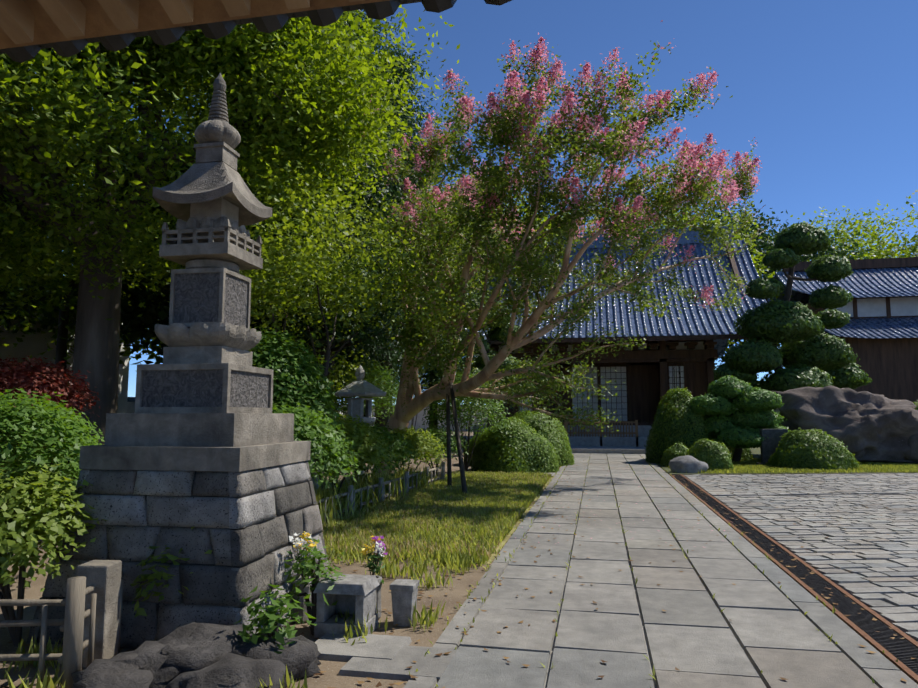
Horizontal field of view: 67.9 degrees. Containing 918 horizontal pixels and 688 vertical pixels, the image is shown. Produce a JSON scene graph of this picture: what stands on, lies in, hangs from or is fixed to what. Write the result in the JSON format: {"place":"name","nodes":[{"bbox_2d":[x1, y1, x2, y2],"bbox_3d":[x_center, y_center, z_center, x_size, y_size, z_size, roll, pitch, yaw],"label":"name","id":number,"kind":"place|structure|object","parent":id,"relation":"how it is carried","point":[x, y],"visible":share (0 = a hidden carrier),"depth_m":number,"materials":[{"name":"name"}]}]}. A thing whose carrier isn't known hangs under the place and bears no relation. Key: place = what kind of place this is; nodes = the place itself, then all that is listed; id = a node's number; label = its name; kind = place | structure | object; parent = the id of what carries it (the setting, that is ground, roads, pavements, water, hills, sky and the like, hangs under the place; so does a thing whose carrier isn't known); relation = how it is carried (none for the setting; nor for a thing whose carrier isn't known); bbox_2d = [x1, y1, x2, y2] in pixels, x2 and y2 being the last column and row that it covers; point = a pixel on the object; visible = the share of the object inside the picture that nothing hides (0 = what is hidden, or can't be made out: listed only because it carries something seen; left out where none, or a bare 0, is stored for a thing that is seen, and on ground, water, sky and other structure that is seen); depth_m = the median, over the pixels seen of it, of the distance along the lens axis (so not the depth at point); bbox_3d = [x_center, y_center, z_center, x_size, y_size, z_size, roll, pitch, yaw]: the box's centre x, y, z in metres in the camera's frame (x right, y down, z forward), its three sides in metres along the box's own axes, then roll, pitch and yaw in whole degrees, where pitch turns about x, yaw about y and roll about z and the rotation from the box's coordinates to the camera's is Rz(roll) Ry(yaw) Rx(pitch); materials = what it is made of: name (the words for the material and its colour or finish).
{"place":"outdoors","nodes":[
{"label":"outdoors","id":0,"kind":"place"},
{"bbox_2d":[0,162,78,357],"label":"tree boughs","id":1,"kind":"object","parent":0,"point":[5,271],"visible":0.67,"depth_m":11.95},
{"bbox_2d":[0,0,362,43],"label":"gate eave rafters","id":2,"kind":"object","parent":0,"point":[17,18],"visible":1,"depth_m":2.81,"materials":[{"name":"wood"}]},
{"bbox_2d":[0,0,388,48],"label":"roof eave","id":3,"kind":"object","parent":2,"relation":"on","point":[153,15],"depth_m":2.91,"materials":[{"name":"wood"}]},
{"bbox_2d":[0,0,511,62],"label":"roof tiles","id":4,"kind":"object","parent":3,"relation":"on","point":[381,10],"visible":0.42,"depth_m":3.01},
{"bbox_2d":[0,431,875,687],"bbox_3d":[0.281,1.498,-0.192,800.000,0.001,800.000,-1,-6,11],"label":"ground","id":5,"kind":"structure","parent":0,"point":[457,591],"depth_m":5.20,"materials":[{"name":"soil"}]},
{"bbox_2d":[0,99,94,335],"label":"tree","id":6,"kind":"object","parent":5,"relation":"on","point":[49,320],"visible":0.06,"depth_m":20.54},
{"bbox_2d":[0,355,99,469],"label":"shrub","id":7,"kind":"object","parent":5,"relation":"on","point":[18,375],"depth_m":8.89,"materials":[{"name":"plant"}]},
{"bbox_2d":[0,388,104,561],"bbox_3d":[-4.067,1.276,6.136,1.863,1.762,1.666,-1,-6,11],"label":"shrub","id":8,"kind":"object","parent":5,"relation":"on","point":[17,434],"depth_m":5.99,"materials":[{"name":"plant"}]},
{"bbox_2d":[0,458,105,646],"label":"shrub","id":9,"kind":"object","parent":5,"relation":"on","point":[23,506],"depth_m":4.37,"materials":[{"name":"plant"}]},
{"bbox_2d":[0,571,123,687],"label":"fence","id":10,"kind":"object","parent":5,"relation":"on","point":[69,657],"visible":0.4,"depth_m":3.78,"materials":[{"name":"grey wood"}]},
{"bbox_2d":[0,289,130,412],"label":"neighbour building","id":11,"kind":"structure","parent":5,"relation":"on","point":[34,345],"depth_m":28.25,"materials":[{"name":"paint"}]},
{"bbox_2d":[0,113,162,375],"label":"tree","id":12,"kind":"object","parent":5,"relation":"on","point":[48,306],"depth_m":25.58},
{"bbox_2d":[77,560,121,667],"bbox_3d":[-2.221,1.651,4.186,0.200,0.600,0.180,0,-6,3],"label":"stone post","id":13,"kind":"object","parent":5,"relation":"on","point":[103,577],"visible":0.65,"depth_m":4.12,"materials":[{"name":"stone"}]},
{"bbox_2d":[71,653,152,687],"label":"lava rock","id":14,"kind":"object","parent":5,"relation":"on","point":[106,673],"visible":0.71,"depth_m":3.56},
{"bbox_2d":[110,641,187,687],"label":"lava rock","id":15,"kind":"object","parent":5,"relation":"on","point":[150,658],"visible":0.31,"depth_m":3.70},
{"bbox_2d":[0,20,347,242],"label":"tree","id":16,"kind":"object","parent":5,"relation":"on","point":[123,121],"depth_m":16.07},
{"bbox_2d":[26,461,330,648],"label":"stupa base blocks","id":17,"kind":"structure","parent":5,"relation":"on","point":[246,524],"depth_m":4.58,"materials":[{"name":"stone"}]},
{"bbox_2d":[130,545,192,617],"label":"plant","id":18,"kind":"object","parent":17,"relation":"on","point":[151,578],"depth_m":4.41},
{"bbox_2d":[79,73,310,471],"bbox_3d":[-1.958,-0.649,5.422,1.238,3.170,1.238,-1,-6,11],"label":"stone stupa","id":19,"kind":"object","parent":17,"relation":"on","point":[204,397],"visible":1,"depth_m":5.14,"materials":[{"name":"stone"}]},
{"bbox_2d":[139,622,251,673],"bbox_3d":[-1.533,1.816,4.017,0.806,0.306,0.686,4,-7,-35],"label":"lava rock","id":20,"kind":"object","parent":5,"relation":"on","point":[209,644],"visible":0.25,"depth_m":3.87,"materials":[{"name":"stone"}]},
{"bbox_2d":[165,653,285,687],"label":"lava rock","id":21,"kind":"object","parent":5,"relation":"on","point":[230,670],"visible":0.88,"depth_m":3.56,"materials":[{"name":"stone"}]},
{"bbox_2d":[52,99,401,364],"bbox_3d":[-6.666,-1.460,19.490,10.146,9.950,10.571,-1,-6,11],"label":"tree","id":22,"kind":"object","parent":5,"relation":"on","point":[146,318],"depth_m":18.47,"materials":[{"name":"plant"}]},
{"bbox_2d":[0,5,467,501],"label":"tree","id":23,"kind":"object","parent":5,"relation":"on","point":[134,241],"depth_m":10.93,"materials":[{"name":"plant"}]},
{"bbox_2d":[3,546,475,687],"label":"weeds","id":24,"kind":"object","parent":5,"relation":"on","point":[388,569],"visible":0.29,"depth_m":4.80,"materials":[{"name":"green plant"}]},
{"bbox_2d":[1,547,497,687],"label":"fallen leaves soil","id":25,"kind":"structure","parent":5,"relation":"on","point":[360,682],"depth_m":4.79,"materials":[{"name":"brown plant"}]},
{"bbox_2d":[229,633,320,687],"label":"lava rock","id":26,"kind":"object","parent":5,"relation":"on","point":[297,657],"visible":0.38,"depth_m":3.88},
{"bbox_2d":[248,325,343,436],"bbox_3d":[-2.655,1.114,9.510,2.143,2.779,2.040,-1,-6,11],"label":"understory","id":27,"kind":"object","parent":5,"relation":"on","point":[292,385],"visible":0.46,"depth_m":9.25,"materials":[{"name":"green plant"}]},
{"bbox_2d":[293,635,320,664],"bbox_3d":[-1.017,1.891,4.184,0.368,0.159,0.370,-1,-6,11],"label":"lava rock","id":28,"kind":"object","parent":5,"relation":"on","point":[313,645],"visible":0.25,"depth_m":4.19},
{"bbox_2d":[234,578,316,653],"bbox_3d":[-1.087,1.681,4.052,0.458,0.522,0.503,-1,-6,11],"label":"leafy plant","id":29,"kind":"object","parent":28,"relation":"on","point":[271,622],"depth_m":3.99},
{"bbox_2d":[284,538,344,635],"bbox_3d":[-1.017,1.686,4.736,0.446,0.654,0.530,-1,-6,11],"label":"stupa weed","id":30,"kind":"object","parent":5,"relation":"on","point":[310,564],"depth_m":4.72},
{"bbox_2d":[272,401,360,487],"bbox_3d":[-2.082,1.523,8.149,1.927,1.688,1.856,-1,-6,11],"label":"understory","id":31,"kind":"object","parent":5,"relation":"on","point":[328,450],"depth_m":7.97,"materials":[{"name":"plant"}]},
{"bbox_2d":[163,150,511,411],"bbox_3d":[-2.409,-0.096,12.182,6.408,5.728,7.478,-1,-6,11],"label":"tree","id":32,"kind":"object","parent":5,"relation":"on","point":[294,276],"depth_m":11.18,"materials":[{"name":"plant"}]},
{"bbox_2d":[313,481,367,524],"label":"tall grass","id":33,"kind":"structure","parent":5,"relation":"on","point":[337,505],"depth_m":9.55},
{"bbox_2d":[310,409,394,494],"bbox_3d":[-1.965,1.790,10.343,2.107,1.612,2.054,-1,-6,11],"label":"understory","id":34,"kind":"object","parent":5,"relation":"on","point":[365,445],"depth_m":10.17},
{"bbox_2d":[264,9,445,413],"bbox_3d":[-3.980,-5.101,21.379,7.739,17.583,8.073,-1,-6,11],"label":"tree","id":35,"kind":"object","parent":5,"relation":"on","point":[379,337],"depth_m":20.80,"materials":[{"name":"plant"}]},
{"bbox_2d":[292,573,419,637],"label":"stupa offering stones","id":36,"kind":"object","parent":5,"relation":"on","point":[359,596],"visible":0.85,"depth_m":4.79,"materials":[{"name":"stone"}]},
{"bbox_2d":[363,544,384,583],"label":"flowers","id":37,"kind":"object","parent":36,"relation":"on","point":[371,563],"depth_m":5.08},
{"bbox_2d":[320,473,397,512],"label":"tall grass","id":38,"kind":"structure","parent":5,"relation":"on","point":[364,494],"depth_m":10.70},
{"bbox_2d":[334,365,386,487],"bbox_3d":[-2.079,1.713,14.224,1.171,2.550,1.018,-1,-6,11],"label":"stone lantern","id":39,"kind":"object","parent":5,"relation":"on","point":[360,387],"visible":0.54,"depth_m":14.05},
{"bbox_2d":[325,358,400,425],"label":"bush","id":40,"kind":"object","parent":5,"relation":"on","point":[381,386],"depth_m":19.23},
{"bbox_2d":[335,327,400,414],"bbox_3d":[-4.206,1.654,25.651,4.506,5.041,3.983,-1,-6,11],"label":"shrub","id":41,"kind":"object","parent":5,"relation":"on","point":[351,357],"depth_m":24.75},
{"bbox_2d":[326,421,419,481],"bbox_3d":[-1.809,2.136,12.707,2.295,1.420,2.288,-1,-6,11],"label":"bush","id":42,"kind":"object","parent":5,"relation":"on","point":[403,452],"depth_m":12.51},
{"bbox_2d":[348,469,408,498],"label":"tall grass","id":43,"kind":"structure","parent":5,"relation":"on","point":[377,477],"depth_m":11.90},
{"bbox_2d":[315,633,456,682],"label":"stepping stones","id":44,"kind":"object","parent":5,"relation":"on","point":[389,657],"depth_m":4.20,"materials":[{"name":"stone"}]},
{"bbox_2d":[308,29,484,434],"bbox_3d":[-2.972,-3.745,25.581,8.100,15.754,8.096,-1,-6,11],"label":"tree","id":45,"kind":"object","parent":5,"relation":"on","point":[410,101],"depth_m":25.03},
{"bbox_2d":[366,425,451,470],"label":"bush","id":46,"kind":"object","parent":5,"relation":"on","point":[427,445],"depth_m":14.85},
{"bbox_2d":[384,463,438,490],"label":"tall grass","id":47,"kind":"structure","parent":5,"relation":"on","point":[424,480],"depth_m":13.16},
{"bbox_2d":[365,316,463,432],"bbox_3d":[-2.000,1.500,27.547,4.776,5.738,4.101,-1,-6,11],"label":"shrub","id":48,"kind":"object","parent":5,"relation":"on","point":[420,372],"depth_m":27.28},
{"bbox_2d":[323,470,552,563],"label":"dry lawn grass","id":49,"kind":"structure","parent":5,"relation":"on","point":[404,543],"depth_m":8.83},
{"bbox_2d":[317,462,444,523],"bbox_3d":[-1.130,2.502,11.805,0.144,0.484,6.475,-1,-6,14],"label":"fence edging","id":50,"kind":"object","parent":49,"relation":"on","point":[406,477],"visible":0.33,"depth_m":11.20,"materials":[{"name":"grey wood"}]},
{"bbox_2d":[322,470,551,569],"bbox_3d":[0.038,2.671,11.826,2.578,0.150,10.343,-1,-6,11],"label":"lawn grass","id":51,"kind":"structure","parent":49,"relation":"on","point":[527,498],"depth_m":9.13,"materials":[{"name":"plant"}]},
{"bbox_2d":[411,425,469,473],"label":"shrub","id":52,"kind":"object","parent":5,"relation":"on","point":[439,434],"depth_m":16.74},
{"bbox_2d":[127,402,779,430],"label":"perimeter wall","id":53,"kind":"structure","parent":5,"relation":"on","point":[131,409],"depth_m":62.99,"materials":[{"name":"paint"}]},
{"bbox_2d":[446,383,466,493],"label":"tree support poles","id":54,"kind":"object","parent":5,"relation":"on","point":[461,465],"visible":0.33,"depth_m":13.75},
{"bbox_2d":[418,350,512,448],"bbox_3d":[0.204,2.130,28.891,4.340,4.765,4.050,-1,-6,11],"label":"shrub","id":55,"kind":"object","parent":5,"relation":"on","point":[438,372],"depth_m":28.20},
{"bbox_2d":[422,369,510,471],"bbox_3d":[0.200,2.008,17.728,2.373,2.701,2.410,-1,-6,11],"label":"understory","id":56,"kind":"object","parent":5,"relation":"on","point":[483,410],"depth_m":17.50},
{"bbox_2d":[370,150,571,432],"bbox_3d":[-1.522,-2.624,37.468,16.170,15.982,17.326,-1,-6,11],"label":"tree","id":57,"kind":"object","parent":5,"relation":"on","point":[471,177],"depth_m":35.37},
{"bbox_2d":[478,331,499,427],"bbox_3d":[1.190,1.722,26.035,2.031,5.001,0.780,2,-6,-20],"label":"tree trunk","id":58,"kind":"object","parent":5,"relation":"on","point":[487,351],"visible":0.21,"depth_m":26.09,"materials":[{"name":"brown plant"}]},
{"bbox_2d":[473,350,520,372],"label":"pruned tree pad","id":59,"kind":"object","parent":58,"relation":"hanging from","point":[501,367],"depth_m":25.58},
{"bbox_2d":[470,416,559,473],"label":"hedge","id":60,"kind":"object","parent":5,"relation":"on","point":[526,455],"depth_m":17.69,"materials":[{"name":"plant"}]},
{"bbox_2d":[511,410,575,466],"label":"hedge","id":61,"kind":"object","parent":5,"relation":"on","point":[531,418],"depth_m":20.11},
{"bbox_2d":[473,425,651,453],"bbox_3d":[6.904,4.452,33.337,11.200,1.050,14.600,-1,-6,11],"label":"stone hall podium","id":62,"kind":"object","parent":5,"relation":"on","point":[610,444],"visible":0.29,"depth_m":28.37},
{"bbox_2d":[564,420,637,446],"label":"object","id":63,"kind":"object","parent":62,"relation":"on","point":[606,432],"visible":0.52,"depth_m":28.47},
{"bbox_2d":[356,20,771,476],"bbox_3d":[1.966,-1.550,15.750,10.193,9.638,11.077,-1,-6,11],"label":"crape myrtle","id":64,"kind":"object","parent":5,"relation":"on","point":[470,227],"depth_m":12.64,"materials":[{"name":"plant"}]},
{"bbox_2d":[486,243,748,417],"bbox_3d":[7.043,-0.375,34.528,14.600,9.300,12.000,-1,-6,11],"label":"wooden hall","id":65,"kind":"object","parent":5,"relation":"on","point":[656,339],"visible":0.17,"depth_m":28.87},
{"bbox_2d":[431,239,769,339],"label":"hall roof","id":66,"kind":"structure","parent":65,"relation":"on","point":[697,319],"depth_m":31.38,"materials":[{"name":"tile"}]},
{"bbox_2d":[517,362,685,421],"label":"hall shoji frames","id":67,"kind":"structure","parent":65,"relation":"on","point":[642,382],"depth_m":32.16,"materials":[{"name":"wood"}]},
{"bbox_2d":[518,366,683,420],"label":"shoji screens","id":68,"kind":"object","parent":67,"relation":"in","point":[621,409],"visible":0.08,"depth_m":32.40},
{"bbox_2d":[498,341,704,352],"bbox_3d":[6.363,0.164,31.103,9.200,0.360,0.060,-1,-6,11],"label":"hall plaster band","id":69,"kind":"object","parent":65,"relation":"attached to","point":[698,346],"visible":0.27,"depth_m":30.66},
{"bbox_2d":[490,339,717,425],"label":"temple building wall","id":70,"kind":"structure","parent":65,"relation":"attached to","point":[699,367],"depth_m":30.25,"materials":[{"name":"wood"}]},
{"bbox_2d":[404,453,917,687],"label":"path slabs","id":71,"kind":"structure","parent":5,"relation":"on","point":[689,635],"depth_m":5.21,"materials":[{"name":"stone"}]},
{"bbox_2d":[376,458,905,687],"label":"fallen leaves","id":72,"kind":"object","parent":71,"relation":"on","point":[440,654],"depth_m":5.36,"materials":[{"name":"brown plant"}]},
{"bbox_2d":[409,454,897,687],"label":"joint weeds","id":73,"kind":"object","parent":71,"relation":"on","point":[713,596],"visible":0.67,"depth_m":6.69,"materials":[{"name":"green plant"}]},
{"bbox_2d":[660,443,688,466],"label":"round bush","id":74,"kind":"object","parent":5,"relation":"on","point":[675,449],"depth_m":19.46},
{"bbox_2d":[644,386,717,463],"bbox_3d":[7.059,2.802,21.482,2.373,2.949,2.644,-1,-6,11],"label":"tall hedge","id":75,"kind":"object","parent":5,"relation":"on","point":[682,413],"depth_m":20.85,"materials":[{"name":"plant"}]},
{"bbox_2d":[703,415,743,436],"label":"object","id":76,"kind":"object","parent":75,"relation":"on","point":[717,428],"depth_m":20.50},
{"bbox_2d":[687,392,737,416],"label":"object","id":77,"kind":"object","parent":76,"relation":"on","point":[703,408],"depth_m":20.38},
{"bbox_2d":[707,375,753,400],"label":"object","id":78,"kind":"object","parent":77,"relation":"on","point":[729,394],"depth_m":20.54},
{"bbox_2d":[714,425,767,448],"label":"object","id":79,"kind":"object","parent":76,"relation":"attached to","point":[753,444],"depth_m":19.82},
{"bbox_2d":[585,182,792,352],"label":"tree","id":80,"kind":"object","parent":5,"relation":"on","point":[770,275],"depth_m":45.77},
{"bbox_2d":[686,438,733,471],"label":"round bush","id":81,"kind":"object","parent":5,"relation":"on","point":[721,458],"depth_m":18.03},
{"bbox_2d":[669,474,917,683],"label":"drain rails","id":82,"kind":"object","parent":5,"relation":"on","point":[903,668],"visible":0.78,"depth_m":5.53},
{"bbox_2d":[672,474,917,674],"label":"drain grate","id":83,"kind":"object","parent":82,"relation":"in","point":[904,651],"visible":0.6,"depth_m":5.64,"materials":[{"name":"metal"}]},
{"bbox_2d":[761,200,917,347],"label":"tree","id":84,"kind":"object","parent":5,"relation":"on","point":[867,233],"visible":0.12,"depth_m":58.09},
{"bbox_2d":[857,190,917,258],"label":"tree","id":85,"kind":"object","parent":5,"relation":"on","point":[911,241],"depth_m":57.37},
{"bbox_2d":[27,0,917,404],"label":"sky","id":86,"kind":"structure","parent":0,"point":[826,91],"materials":[{"name":"blue"}]},
{"bbox_2d":[485,225,733,249],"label":"roof ridge","id":87,"kind":"structure","parent":0,"point":[682,239],"depth_m":35.39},
{"bbox_2d":[755,424,789,430],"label":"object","id":88,"kind":"object","parent":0,"point":[778,427],"depth_m":20.37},
{"bbox_2d":[726,409,786,428],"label":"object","id":89,"kind":"object","parent":88,"relation":"on","point":[759,422],"depth_m":20.37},
{"bbox_2d":[731,387,784,411],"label":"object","id":90,"kind":"object","parent":89,"relation":"on","point":[749,404],"depth_m":20.16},
{"bbox_2d":[658,447,917,473],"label":"bed ground","id":91,"kind":"structure","parent":0,"point":[756,453],"depth_m":17.50,"materials":[{"name":"soil"}]},
{"bbox_2d":[669,455,708,472],"bbox_3d":[5.919,3.110,17.581,0.990,0.481,0.637,-1,-6,11],"label":"bed rock","id":92,"kind":"object","parent":91,"relation":"on","point":[687,463],"visible":0.81,"depth_m":17.38,"materials":[{"name":"stone"}]},
{"bbox_2d":[756,429,787,465],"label":"monument slab","id":93,"kind":"structure","parent":91,"relation":"on","point":[769,445],"depth_m":19.64,"materials":[{"name":"stone"}]},
{"bbox_2d":[685,198,887,380],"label":"tree","id":94,"kind":"object","parent":91,"relation":"on","point":[763,244],"depth_m":51.77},
{"bbox_2d":[674,458,917,474],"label":"grass","id":95,"kind":"structure","parent":91,"relation":"on","point":[743,466],"depth_m":17.91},
{"bbox_2d":[765,266,826,415],"bbox_3d":[12.389,0.137,25.329,4.880,8.041,1.498,2,-6,-22],"label":"pine trunk","id":96,"kind":"object","parent":91,"relation":"on","point":[790,276],"visible":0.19,"depth_m":25.68,"materials":[{"name":"brown plant"}]},
{"bbox_2d":[712,363,758,382],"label":"pine foliage pad","id":97,"kind":"object","parent":96,"relation":"attached to","point":[747,377],"depth_m":24.31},
{"bbox_2d":[722,338,783,373],"bbox_3d":[10.467,0.423,24.248,2.072,1.294,1.822,-1,-6,11],"label":"pine foliage pad","id":98,"kind":"object","parent":96,"relation":"on","point":[769,362],"depth_m":23.73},
{"bbox_2d":[745,276,783,298],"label":"pine foliage pad","id":99,"kind":"object","parent":96,"relation":"hanging from","point":[761,286],"depth_m":23.91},
{"bbox_2d":[733,298,824,344],"bbox_3d":[11.599,-0.824,24.783,3.114,1.723,2.529,-1,-6,11],"label":"pine foliage pad","id":100,"kind":"object","parent":96,"relation":"attached to","point":[805,316],"depth_m":24.00,"materials":[{"name":"plant"}]},
{"bbox_2d":[761,247,800,269],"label":"pine foliage pad","id":101,"kind":"object","parent":96,"relation":"on","point":[785,259],"depth_m":24.43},
{"bbox_2d":[756,363,834,391],"bbox_3d":[11.968,1.373,24.212,2.553,1.431,2.347,-1,-6,11],"label":"pine foliage pad","id":102,"kind":"object","parent":96,"relation":"attached to","point":[785,372],"depth_m":23.65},
{"bbox_2d":[774,222,832,255],"bbox_3d":[12.712,-3.904,25.234,1.904,1.307,1.857,-1,-6,11],"label":"pine foliage pad","id":103,"kind":"object","parent":96,"relation":"hanging from","point":[793,240],"depth_m":24.75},
{"bbox_2d":[780,332,859,369],"bbox_3d":[13.423,0.278,25.971,2.944,1.509,2.565,-1,-6,11],"label":"pine foliage pad","id":104,"kind":"object","parent":96,"relation":"attached to","point":[822,359],"depth_m":24.98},
{"bbox_2d":[805,255,853,282],"bbox_3d":[14.017,-2.867,25.757,1.718,1.128,1.481,-1,-6,11],"label":"pine foliage pad","id":105,"kind":"object","parent":96,"relation":"attached to","point":[820,274],"depth_m":25.40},
{"bbox_2d":[808,284,853,309],"bbox_3d":[13.789,-1.742,25.283,1.564,0.930,1.270,-1,-6,11],"label":"pine foliage pad","id":106,"kind":"object","parent":96,"relation":"on","point":[830,299],"depth_m":24.95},
{"bbox_2d":[816,309,850,328],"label":"pine foliage pad","id":107,"kind":"object","parent":96,"relation":"hanging from","point":[841,317],"depth_m":25.95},
{"bbox_2d":[820,362,871,388],"bbox_3d":[14.620,1.174,26.351,2.403,1.444,2.196,-1,-6,11],"label":"pine foliage pad","id":108,"kind":"object","parent":96,"relation":"attached to","point":[854,376],"depth_m":25.54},
{"bbox_2d":[765,427,859,470],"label":"round bush","id":109,"kind":"object","parent":91,"relation":"on","point":[831,445],"depth_m":18.29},
{"bbox_2d":[772,385,917,462],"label":"boulder","id":110,"kind":"object","parent":91,"relation":"on","point":[863,426],"visible":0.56,"depth_m":20.44,"materials":[{"name":"stone"}]},
{"bbox_2d":[903,434,917,463],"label":"boulder","id":111,"kind":"object","parent":91,"relation":"on","point":[911,454],"visible":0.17,"depth_m":19.89,"materials":[{"name":"stone"}]},
{"bbox_2d":[782,257,917,402],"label":"building wall","id":112,"kind":"structure","parent":0,"point":[889,367],"depth_m":37.69,"materials":[{"name":"wood"}]},
{"bbox_2d":[775,267,917,297],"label":"tiled roof","id":113,"kind":"structure","parent":112,"relation":"on","point":[883,282],"depth_m":42.49,"materials":[{"name":"tile"}]},
{"bbox_2d":[824,317,917,337],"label":"hall roof","id":114,"kind":"structure","parent":112,"relation":"attached to","point":[897,327],"depth_m":38.58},
{"label":"cobble bed","id":115,"kind":"object","parent":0,"visible":0},
{"bbox_2d":[683,473,917,641],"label":"cobble stones","id":116,"kind":"object","parent":115,"relation":"on","point":[881,578],"visible":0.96,"depth_m":9.31,"materials":[{"name":"stone"}]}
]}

